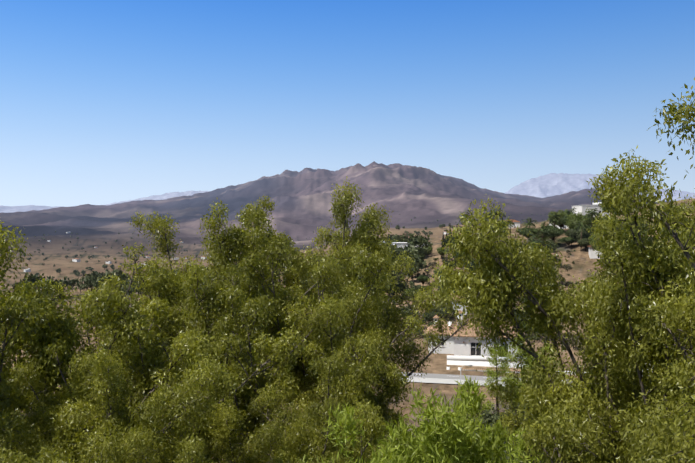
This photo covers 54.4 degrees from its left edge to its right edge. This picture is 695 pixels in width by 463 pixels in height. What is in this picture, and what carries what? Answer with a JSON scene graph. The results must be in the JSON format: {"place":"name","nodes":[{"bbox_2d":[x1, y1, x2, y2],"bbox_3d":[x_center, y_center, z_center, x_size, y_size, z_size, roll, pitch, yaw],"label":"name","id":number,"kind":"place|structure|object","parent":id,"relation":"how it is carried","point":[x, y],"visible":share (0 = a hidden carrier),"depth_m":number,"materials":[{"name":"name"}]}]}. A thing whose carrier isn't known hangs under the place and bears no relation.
{"place":"outdoors","nodes":[
{"label":"outdoors","id":0,"kind":"place"},
{"bbox_2d":[0,161,694,459],"bbox_3d":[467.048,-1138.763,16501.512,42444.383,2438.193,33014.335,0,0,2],"label":"mountain terrain","id":1,"kind":"structure","parent":0,"point":[302,200],"depth_m":3700.77,"materials":[{"name":"soil"}]},
{"bbox_2d":[11,279,23,292],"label":"tree","id":2,"kind":"object","parent":1,"relation":"on","point":[14,286],"visible":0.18,"depth_m":304.30,"materials":[{"name":"green plant"}]},
{"bbox_2d":[22,272,44,288],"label":"tree","id":3,"kind":"object","parent":1,"relation":"on","point":[31,277],"visible":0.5,"depth_m":256.08,"materials":[{"name":"green plant"}]},
{"bbox_2d":[0,278,72,432],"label":"eucalyptus","id":4,"kind":"object","parent":1,"relation":"on","point":[12,314],"visible":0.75,"depth_m":32.60,"materials":[{"name":"green plant"}]},
{"bbox_2d":[0,220,97,460],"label":"eucalyptus","id":5,"kind":"object","parent":1,"relation":"on","point":[68,332],"visible":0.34,"depth_m":37.01,"materials":[{"name":"green plant"}]},
{"bbox_2d":[40,276,60,300],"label":"tree","id":6,"kind":"object","parent":1,"relation":"on","point":[49,277],"visible":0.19,"depth_m":250.77,"materials":[{"name":"green plant"}]},
{"bbox_2d":[52,276,73,296],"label":"tree","id":7,"kind":"object","parent":1,"relation":"on","point":[66,282],"visible":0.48,"depth_m":253.49,"materials":[{"name":"green plant"}]},
{"bbox_2d":[0,347,132,462],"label":"eucalyptus","id":8,"kind":"object","parent":1,"relation":"on","point":[87,366],"visible":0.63,"depth_m":32.28,"materials":[{"name":"green plant"}]},
{"bbox_2d":[69,278,78,287],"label":"tree","id":9,"kind":"object","parent":1,"relation":"on","point":[74,281],"visible":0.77,"depth_m":337.26,"materials":[{"name":"green plant"}]},
{"bbox_2d":[74,281,88,291],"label":"tree","id":10,"kind":"object","parent":1,"relation":"on","point":[83,286],"visible":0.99,"depth_m":317.20,"materials":[{"name":"green plant"}]},
{"bbox_2d":[84,277,95,288],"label":"tree","id":11,"kind":"object","parent":1,"relation":"on","point":[89,281],"visible":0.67,"depth_m":319.64,"materials":[{"name":"green plant"}]},
{"bbox_2d":[84,274,96,290],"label":"tree","id":12,"kind":"object","parent":1,"relation":"on","point":[93,278],"visible":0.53,"depth_m":323.10,"materials":[{"name":"green plant"}]},
{"bbox_2d":[1,259,180,462],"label":"eucalyptus","id":13,"kind":"object","parent":1,"relation":"on","point":[157,312],"visible":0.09,"depth_m":43.38,"materials":[{"name":"green plant"}]},
{"bbox_2d":[87,272,104,289],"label":"tree","id":14,"kind":"object","parent":1,"relation":"on","point":[97,277],"visible":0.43,"depth_m":326.25,"materials":[{"name":"green plant"}]},
{"bbox_2d":[92,280,99,288],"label":"tree","id":15,"kind":"object","parent":1,"relation":"on","point":[95,283],"visible":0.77,"depth_m":316.04,"materials":[{"name":"green plant"}]},
{"bbox_2d":[99,273,122,286],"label":"tree","id":16,"kind":"object","parent":1,"relation":"on","point":[102,278],"visible":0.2,"depth_m":245.54,"materials":[{"name":"green plant"}]},
{"bbox_2d":[105,267,122,276],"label":"tree","id":17,"kind":"object","parent":1,"relation":"on","point":[116,272],"visible":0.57,"depth_m":348.12,"materials":[{"name":"green plant"}]},
{"bbox_2d":[15,339,223,462],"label":"eucalyptus","id":18,"kind":"object","parent":1,"relation":"on","point":[74,391],"visible":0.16,"depth_m":35.31,"materials":[{"name":"green plant"}]},
{"bbox_2d":[0,353,242,462],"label":"eucalyptus","id":19,"kind":"object","parent":1,"relation":"on","point":[213,381],"visible":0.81,"depth_m":29.99,"materials":[{"name":"green plant"}]},
{"bbox_2d":[119,272,133,292],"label":"tree","id":20,"kind":"object","parent":1,"relation":"on","point":[125,276],"visible":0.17,"depth_m":256.39,"materials":[{"name":"green plant"}]},
{"bbox_2d":[121,280,139,296],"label":"tree","id":21,"kind":"object","parent":1,"relation":"on","point":[126,289],"visible":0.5,"depth_m":215.94,"materials":[{"name":"green plant"}]},
{"bbox_2d":[85,304,250,462],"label":"eucalyptus","id":22,"kind":"object","parent":1,"relation":"on","point":[136,330],"visible":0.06,"depth_m":36.96,"materials":[{"name":"green plant"}]},
{"bbox_2d":[35,282,308,462],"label":"eucalyptus","id":23,"kind":"object","parent":1,"relation":"on","point":[101,301],"visible":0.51,"depth_m":37.15,"materials":[{"name":"green plant"}]},
{"bbox_2d":[128,253,230,438],"bbox_3d":[-12.771,15.402,49.365,8.466,28.097,7.886,0,0,7],"label":"eucalyptus","id":24,"kind":"object","parent":1,"relation":"on","point":[172,326],"visible":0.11,"depth_m":49.58,"materials":[{"name":"green plant"}]},
{"bbox_2d":[94,362,279,462],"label":"eucalyptus","id":25,"kind":"object","parent":1,"relation":"on","point":[190,450],"visible":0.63,"depth_m":28.41,"materials":[{"name":"green plant"}]},
{"bbox_2d":[98,243,289,454],"bbox_3d":[-12.418,15.147,53.700,14.906,28.712,12.582,0,0,34],"label":"eucalyptus","id":26,"kind":"object","parent":1,"relation":"on","point":[171,281],"visible":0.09,"depth_m":52.26,"materials":[{"name":"green plant"}]},
{"bbox_2d":[127,202,288,459],"bbox_3d":[-9.743,13.256,65.571,14.927,32.276,20.284,0,0,37],"label":"eucalyptus","id":27,"kind":"object","parent":1,"relation":"on","point":[164,245],"visible":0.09,"depth_m":62.65,"materials":[{"name":"green plant"}]},
{"bbox_2d":[176,256,363,462],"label":"eucalyptus","id":28,"kind":"object","parent":1,"relation":"on","point":[217,299],"visible":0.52,"depth_m":44.52,"materials":[{"name":"green plant"}]},
{"bbox_2d":[195,198,366,399],"bbox_3d":[-4.797,13.451,57.344,15.490,32.315,12.447,0,0,-9],"label":"eucalyptus","id":29,"kind":"object","parent":1,"relation":"on","point":[234,240],"visible":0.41,"depth_m":54.06,"materials":[{"name":"green plant"}]},
{"bbox_2d":[204,350,377,462],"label":"eucalyptus","id":30,"kind":"object","parent":1,"relation":"on","point":[227,433],"visible":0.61,"depth_m":35.30,"materials":[{"name":"green plant"}]},
{"bbox_2d":[246,383,389,462],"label":"eucalyptus","id":31,"kind":"object","parent":1,"relation":"on","point":[279,419],"visible":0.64,"depth_m":34.09,"materials":[{"name":"green plant"}]},
{"bbox_2d":[242,196,393,409],"bbox_3d":[-3.285,12.721,63.991,16.650,33.083,14.459,0,0,22],"label":"eucalyptus","id":32,"kind":"object","parent":1,"relation":"on","point":[289,278],"visible":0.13,"depth_m":64.20,"materials":[{"name":"green plant"}]},
{"bbox_2d":[272,235,418,413],"bbox_3d":[-1.796,14.836,60.519,13.509,29.133,11.403,0,0,-28],"label":"eucalyptus","id":33,"kind":"object","parent":1,"relation":"on","point":[287,292],"visible":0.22,"depth_m":58.65,"materials":[{"name":"green plant"}]},
{"bbox_2d":[314,176,400,437],"bbox_3d":[0.963,11.927,66.056,8.700,34.427,9.341,0,0,-3],"label":"eucalyptus","id":34,"kind":"object","parent":1,"relation":"on","point":[378,247],"visible":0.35,"depth_m":64.08,"materials":[{"name":"green plant"}]},
{"bbox_2d":[304,291,411,462],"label":"eucalyptus","id":35,"kind":"object","parent":1,"relation":"on","point":[358,384],"visible":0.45,"depth_m":44.69,"materials":[{"name":"green plant"}]},
{"bbox_2d":[285,248,483,431],"bbox_3d":[2.778,15.280,50.265,16.822,28.286,12.380,0,0,18],"label":"eucalyptus","id":36,"kind":"object","parent":1,"relation":"on","point":[386,331],"visible":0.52,"depth_m":50.42,"materials":[{"name":"green plant"}]},
{"bbox_2d":[297,389,471,462],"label":"pine","id":37,"kind":"object","parent":1,"relation":"on","point":[397,433],"visible":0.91,"depth_m":26.68,"materials":[{"name":"green plant"}]},
{"bbox_2d":[377,270,406,294],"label":"tree","id":38,"kind":"object","parent":1,"relation":"on","point":[395,279],"visible":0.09,"depth_m":184.79,"materials":[{"name":"green plant"}]},
{"bbox_2d":[390,282,408,299],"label":"tree","id":39,"kind":"object","parent":1,"relation":"on","point":[400,288],"visible":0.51,"depth_m":186.46,"materials":[{"name":"green plant"}]},
{"bbox_2d":[394,244,405,266],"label":"tree","id":40,"kind":"object","parent":1,"relation":"on","point":[400,249],"visible":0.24,"depth_m":253.10,"materials":[{"name":"green plant"}]},
{"bbox_2d":[399,233,407,241],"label":"tree","id":41,"kind":"object","parent":1,"relation":"on","point":[404,238],"visible":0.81,"depth_m":321.87,"materials":[{"name":"green plant"}]},
{"bbox_2d":[401,263,417,281],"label":"tree","id":42,"kind":"object","parent":1,"relation":"on","point":[413,272],"visible":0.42,"depth_m":216.53,"materials":[{"name":"green plant"}]},
{"bbox_2d":[391,242,427,248],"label":"house","id":43,"kind":"structure","parent":1,"relation":"on","point":[401,243],"depth_m":288.94,"materials":[{"name":"paint"}]},
{"bbox_2d":[399,305,421,320],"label":"slope shrub","id":44,"kind":"object","parent":1,"relation":"on","point":[407,309],"visible":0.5,"depth_m":155.85,"materials":[{"name":"green plant"}]},
{"bbox_2d":[404,288,420,299],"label":"slope shrub","id":45,"kind":"object","parent":1,"relation":"on","point":[411,290],"visible":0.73,"depth_m":182.81,"materials":[{"name":"green plant"}]},
{"bbox_2d":[400,243,427,264],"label":"tree","id":46,"kind":"object","parent":1,"relation":"on","point":[410,248],"visible":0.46,"depth_m":242.63,"materials":[{"name":"green plant"}]},
{"bbox_2d":[404,250,425,276],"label":"tree","id":47,"kind":"object","parent":1,"relation":"on","point":[418,260],"visible":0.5,"depth_m":223.37,"materials":[{"name":"green plant"}]},
{"bbox_2d":[407,329,422,337],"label":"tree","id":48,"kind":"object","parent":1,"relation":"on","point":[419,330],"visible":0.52,"depth_m":134.41,"materials":[{"name":"green plant"}]},
{"bbox_2d":[411,285,422,290],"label":"slope shrub","id":49,"kind":"object","parent":1,"relation":"on","point":[417,287],"visible":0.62,"depth_m":191.94,"materials":[{"name":"green plant"}]},
{"bbox_2d":[407,233,432,248],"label":"tree","id":50,"kind":"object","parent":1,"relation":"on","point":[417,241],"visible":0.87,"depth_m":265.04,"materials":[{"name":"green plant"}]},
{"bbox_2d":[417,275,428,283],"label":"tree","id":51,"kind":"object","parent":1,"relation":"on","point":[424,278],"visible":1,"depth_m":199.65,"materials":[{"name":"green plant"}]},
{"bbox_2d":[420,246,432,254],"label":"slope shrub","id":52,"kind":"object","parent":1,"relation":"on","point":[429,250],"visible":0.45,"depth_m":272.87,"materials":[{"name":"green plant"}]},
{"bbox_2d":[422,311,438,322],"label":"slope shrub","id":53,"kind":"object","parent":1,"relation":"on","point":[429,316],"visible":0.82,"depth_m":152.69,"materials":[{"name":"green plant"}]},
{"bbox_2d":[428,261,437,267],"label":"scrub","id":54,"kind":"object","parent":1,"relation":"on","point":[433,263],"visible":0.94,"depth_m":237.45,"materials":[{"name":"green plant"}]},
{"bbox_2d":[365,374,515,462],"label":"pine","id":55,"kind":"object","parent":1,"relation":"on","point":[491,442],"visible":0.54,"depth_m":27.45,"materials":[{"name":"green plant"}]},
{"bbox_2d":[429,304,453,317],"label":"tree","id":56,"kind":"object","parent":1,"relation":"on","point":[436,310],"visible":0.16,"depth_m":160.76,"materials":[{"name":"green plant"}]},
{"bbox_2d":[436,247,447,257],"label":"tree","id":57,"kind":"object","parent":1,"relation":"on","point":[440,252],"visible":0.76,"depth_m":252.59,"materials":[{"name":"green plant"}]},
{"bbox_2d":[438,307,452,317],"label":"tree","id":58,"kind":"object","parent":1,"relation":"on","point":[441,311],"visible":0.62,"depth_m":158.19,"materials":[{"name":"green plant"}]},
{"bbox_2d":[442,260,455,268],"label":"slope shrub","id":59,"kind":"object","parent":1,"relation":"on","point":[447,261],"visible":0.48,"depth_m":227.19,"materials":[{"name":"green plant"}]},
{"bbox_2d":[432,295,466,314],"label":"house","id":60,"kind":"structure","parent":1,"relation":"on","point":[461,308],"depth_m":167.78,"materials":[{"name":"white paint"}]},
{"bbox_2d":[457,210,474,231],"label":"palm","id":61,"kind":"object","parent":1,"relation":"on","point":[467,213],"visible":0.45,"depth_m":280.17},
{"bbox_2d":[461,261,479,272],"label":"tree","id":62,"kind":"object","parent":1,"relation":"on","point":[469,266],"visible":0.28,"depth_m":217.51,"materials":[{"name":"green plant"}]},
{"bbox_2d":[455,377,488,418],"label":"young pine","id":63,"kind":"object","parent":1,"relation":"on","point":[480,406],"visible":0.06,"depth_m":74.34,"materials":[{"name":"green plant"}]},
{"bbox_2d":[431,388,543,462],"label":"pine","id":64,"kind":"object","parent":1,"relation":"on","point":[520,446],"visible":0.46,"depth_m":26.63,"materials":[{"name":"green plant"}]},
{"bbox_2d":[479,343,512,414],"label":"young pine","id":65,"kind":"object","parent":1,"relation":"on","point":[491,374],"visible":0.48,"depth_m":84.90,"materials":[{"name":"green plant"}]},
{"bbox_2d":[488,208,505,237],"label":"palm","id":66,"kind":"object","parent":1,"relation":"on","point":[497,214],"visible":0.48,"depth_m":277.75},
{"bbox_2d":[471,431,528,462],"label":"dark shrub","id":67,"kind":"object","parent":1,"relation":"on","point":[505,451],"visible":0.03,"depth_m":38.33,"materials":[{"name":"green plant"}]},
{"bbox_2d":[469,407,534,444],"bbox_3d":[11.187,21.143,50.008,8.654,16.157,9.120,0,0,17],"label":"dark shrub","id":68,"kind":"object","parent":1,"relation":"on","point":[488,417],"visible":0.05,"depth_m":49.80,"materials":[{"name":"green plant"}]},
{"bbox_2d":[505,218,514,237],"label":"palm","id":69,"kind":"object","parent":1,"relation":"on","point":[510,222],"visible":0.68,"depth_m":289.64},
{"bbox_2d":[507,219,519,227],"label":"house","id":70,"kind":"structure","parent":1,"relation":"on","point":[516,222],"depth_m":387.72,"materials":[{"name":"paint"}]},
{"bbox_2d":[501,334,534,387],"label":"young pine","id":71,"kind":"object","parent":1,"relation":"on","point":[519,352],"visible":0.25,"depth_m":88.88,"materials":[{"name":"green plant"}]},
{"bbox_2d":[507,403,542,425],"bbox_3d":[15.112,21.260,53.321,8.490,15.928,8.359,0,0,7],"label":"dark shrub","id":72,"kind":"object","parent":1,"relation":"on","point":[521,412],"depth_m":53.02,"materials":[{"name":"green plant"}]},
{"bbox_2d":[515,226,538,239],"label":"ridge tree","id":73,"kind":"object","parent":1,"relation":"on","point":[524,231],"visible":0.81,"depth_m":263.17,"materials":[{"name":"green plant"}]},
{"bbox_2d":[521,217,536,241],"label":"palm","id":74,"kind":"object","parent":1,"relation":"on","point":[529,223],"visible":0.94,"depth_m":268.35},
{"bbox_2d":[527,334,539,341],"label":"tree","id":75,"kind":"object","parent":1,"relation":"on","point":[530,337],"visible":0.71,"depth_m":130.57,"materials":[{"name":"green plant"}]},
{"bbox_2d":[425,310,642,375],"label":"villa","id":76,"kind":"object","parent":1,"relation":"on","point":[463,349],"visible":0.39,"depth_m":114.62,"materials":[{"name":"white paint"}]},
{"bbox_2d":[527,232,544,245],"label":"tree","id":77,"kind":"object","parent":1,"relation":"on","point":[534,237],"visible":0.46,"depth_m":221.58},
{"bbox_2d":[519,350,557,406],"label":"young pine","id":78,"kind":"object","parent":1,"relation":"on","point":[529,358],"visible":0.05,"depth_m":79.76,"materials":[{"name":"green plant"}]},
{"bbox_2d":[535,221,547,237],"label":"palm","id":79,"kind":"object","parent":1,"relation":"on","point":[543,224],"visible":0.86,"depth_m":258.95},
{"bbox_2d":[531,235,554,256],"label":"tree","id":80,"kind":"object","parent":1,"relation":"on","point":[541,241],"visible":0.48,"depth_m":198.34,"materials":[{"name":"plant"}]},
{"bbox_2d":[536,231,551,239],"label":"ridge tree","id":81,"kind":"object","parent":1,"relation":"on","point":[538,233],"visible":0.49,"depth_m":259.30,"materials":[{"name":"green plant"}]},
{"bbox_2d":[536,239,557,250],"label":"tree","id":82,"kind":"object","parent":1,"relation":"on","point":[552,244],"visible":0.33,"depth_m":245.93,"materials":[{"name":"green plant"}]},
{"bbox_2d":[538,264,560,279],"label":"gully tree","id":83,"kind":"object","parent":1,"relation":"on","point":[551,272],"visible":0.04,"depth_m":189.22,"materials":[{"name":"green plant"}]},
{"bbox_2d":[538,343,562,384],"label":"young pine","id":84,"kind":"object","parent":1,"relation":"on","point":[545,348],"visible":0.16,"depth_m":90.08,"materials":[{"name":"green plant"}]},
{"bbox_2d":[539,226,564,239],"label":"ridge tree","id":85,"kind":"object","parent":1,"relation":"on","point":[553,232],"visible":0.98,"depth_m":256.25,"materials":[{"name":"green plant"}]},
{"bbox_2d":[546,212,562,242],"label":"palm","id":86,"kind":"object","parent":1,"relation":"on","point":[552,219],"visible":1,"depth_m":265.69,"materials":[{"name":"plant"}]},
{"bbox_2d":[548,210,566,232],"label":"ridge tree","id":87,"kind":"object","parent":1,"relation":"on","point":[561,212],"visible":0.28,"depth_m":284.35,"materials":[{"name":"green plant"}]},
{"bbox_2d":[426,145,694,461],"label":"eucalyptus","id":88,"kind":"object","parent":1,"relation":"on","point":[482,291],"visible":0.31,"depth_m":28.05,"materials":[{"name":"green plant"}]},
{"bbox_2d":[441,194,694,462],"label":"eucalyptus","id":89,"kind":"object","parent":1,"relation":"on","point":[600,339],"visible":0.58,"depth_m":27.74,"materials":[{"name":"green plant"}]},
{"bbox_2d":[561,237,576,248],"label":"ridge tree","id":90,"kind":"object","parent":1,"relation":"on","point":[566,240],"visible":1,"depth_m":252.18,"materials":[{"name":"green plant"}]},
{"bbox_2d":[564,207,576,220],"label":"tree","id":91,"kind":"object","parent":1,"relation":"on","point":[568,212],"visible":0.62,"depth_m":269.72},
{"bbox_2d":[564,229,576,236],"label":"ridge tree","id":92,"kind":"object","parent":1,"relation":"on","point":[567,233],"visible":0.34,"depth_m":260.42,"materials":[{"name":"green plant"}]},
{"bbox_2d":[568,336,579,348],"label":"tree","id":93,"kind":"object","parent":1,"relation":"on","point":[574,342],"visible":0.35,"depth_m":123.00,"materials":[{"name":"green plant"}]},
{"bbox_2d":[565,212,590,229],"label":"ridge tree","id":94,"kind":"object","parent":1,"relation":"on","point":[572,220],"visible":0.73,"depth_m":262.41,"materials":[{"name":"green plant"}]},
{"bbox_2d":[569,229,590,240],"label":"ridge tree","id":95,"kind":"object","parent":1,"relation":"on","point":[573,234],"visible":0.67,"depth_m":251.91,"materials":[{"name":"green plant"}]},
{"bbox_2d":[573,220,590,251],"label":"palm","id":96,"kind":"object","parent":1,"relation":"on","point":[583,225],"visible":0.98,"depth_m":245.67,"materials":[{"name":"plant"}]},
{"bbox_2d":[577,238,590,250],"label":"ridge tree","id":97,"kind":"object","parent":1,"relation":"on","point":[583,242],"visible":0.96,"depth_m":244.26,"materials":[{"name":"green plant"}]},
{"bbox_2d":[487,357,681,462],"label":"eucalyptus","id":98,"kind":"object","parent":1,"relation":"on","point":[507,393],"visible":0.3,"depth_m":28.64,"materials":[{"name":"green plant"}]},
{"bbox_2d":[578,232,590,247],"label":"ridge tree","id":99,"kind":"object","parent":1,"relation":"on","point":[587,235],"visible":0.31,"depth_m":248.02,"materials":[{"name":"green plant"}]},
{"bbox_2d":[482,194,694,461],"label":"eucalyptus","id":100,"kind":"object","parent":1,"relation":"on","point":[604,237],"visible":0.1,"depth_m":32.40,"materials":[{"name":"green plant"}]},
{"bbox_2d":[572,202,609,216],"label":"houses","id":101,"kind":"structure","parent":1,"relation":"on","point":[581,208],"depth_m":317.95,"materials":[{"name":"paint"}]},
{"bbox_2d":[583,208,599,226],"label":"palm","id":102,"kind":"object","parent":1,"relation":"on","point":[591,213],"visible":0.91,"depth_m":256.54,"materials":[{"name":"plant"}]},
{"bbox_2d":[588,246,600,258],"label":"house","id":103,"kind":"structure","parent":1,"relation":"on","point":[592,254],"depth_m":232.24,"materials":[{"name":"paint"}]},
{"bbox_2d":[504,283,694,462],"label":"eucalyptus","id":104,"kind":"object","parent":1,"relation":"on","point":[569,444],"visible":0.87,"depth_m":20.52,"materials":[{"name":"green plant"}]},
{"bbox_2d":[589,231,614,266],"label":"ridge tree","id":105,"kind":"object","parent":1,"relation":"on","point":[592,245],"visible":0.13,"depth_m":223.22,"materials":[{"name":"green plant"}]},
{"bbox_2d":[590,215,617,228],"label":"ridge tree","id":106,"kind":"object","parent":1,"relation":"on","point":[599,221],"visible":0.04,"depth_m":256.06,"materials":[{"name":"green plant"}]},
{"bbox_2d":[599,201,622,213],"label":"ridge tree","id":107,"kind":"object","parent":1,"relation":"on","point":[604,208],"visible":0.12,"depth_m":295.82,"materials":[{"name":"green plant"}]},
{"bbox_2d":[574,240,693,393],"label":"eucalyptus","id":108,"kind":"object","parent":1,"relation":"on","point":[579,350],"visible":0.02,"depth_m":39.87,"materials":[{"name":"green plant"}]},
{"bbox_2d":[610,78,694,462],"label":"eucalyptus","id":109,"kind":"object","parent":1,"relation":"on","point":[683,376],"visible":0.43,"depth_m":19.98,"materials":[{"name":"green plant"}]},
{"bbox_2d":[626,221,694,398],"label":"eucalyptus","id":110,"kind":"object","parent":1,"relation":"on","point":[660,321],"visible":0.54,"depth_m":22.35,"materials":[{"name":"green plant"}]},
{"bbox_2d":[0,0,694,206],"label":"sky","id":111,"kind":"structure","parent":0,"point":[103,102],"materials":[{"name":"blue"}]},
{"bbox_2d":[402,372,572,385],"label":"wall","id":112,"kind":"structure","parent":0,"point":[439,378],"depth_m":102.05,"materials":[{"name":"grey concrete"}]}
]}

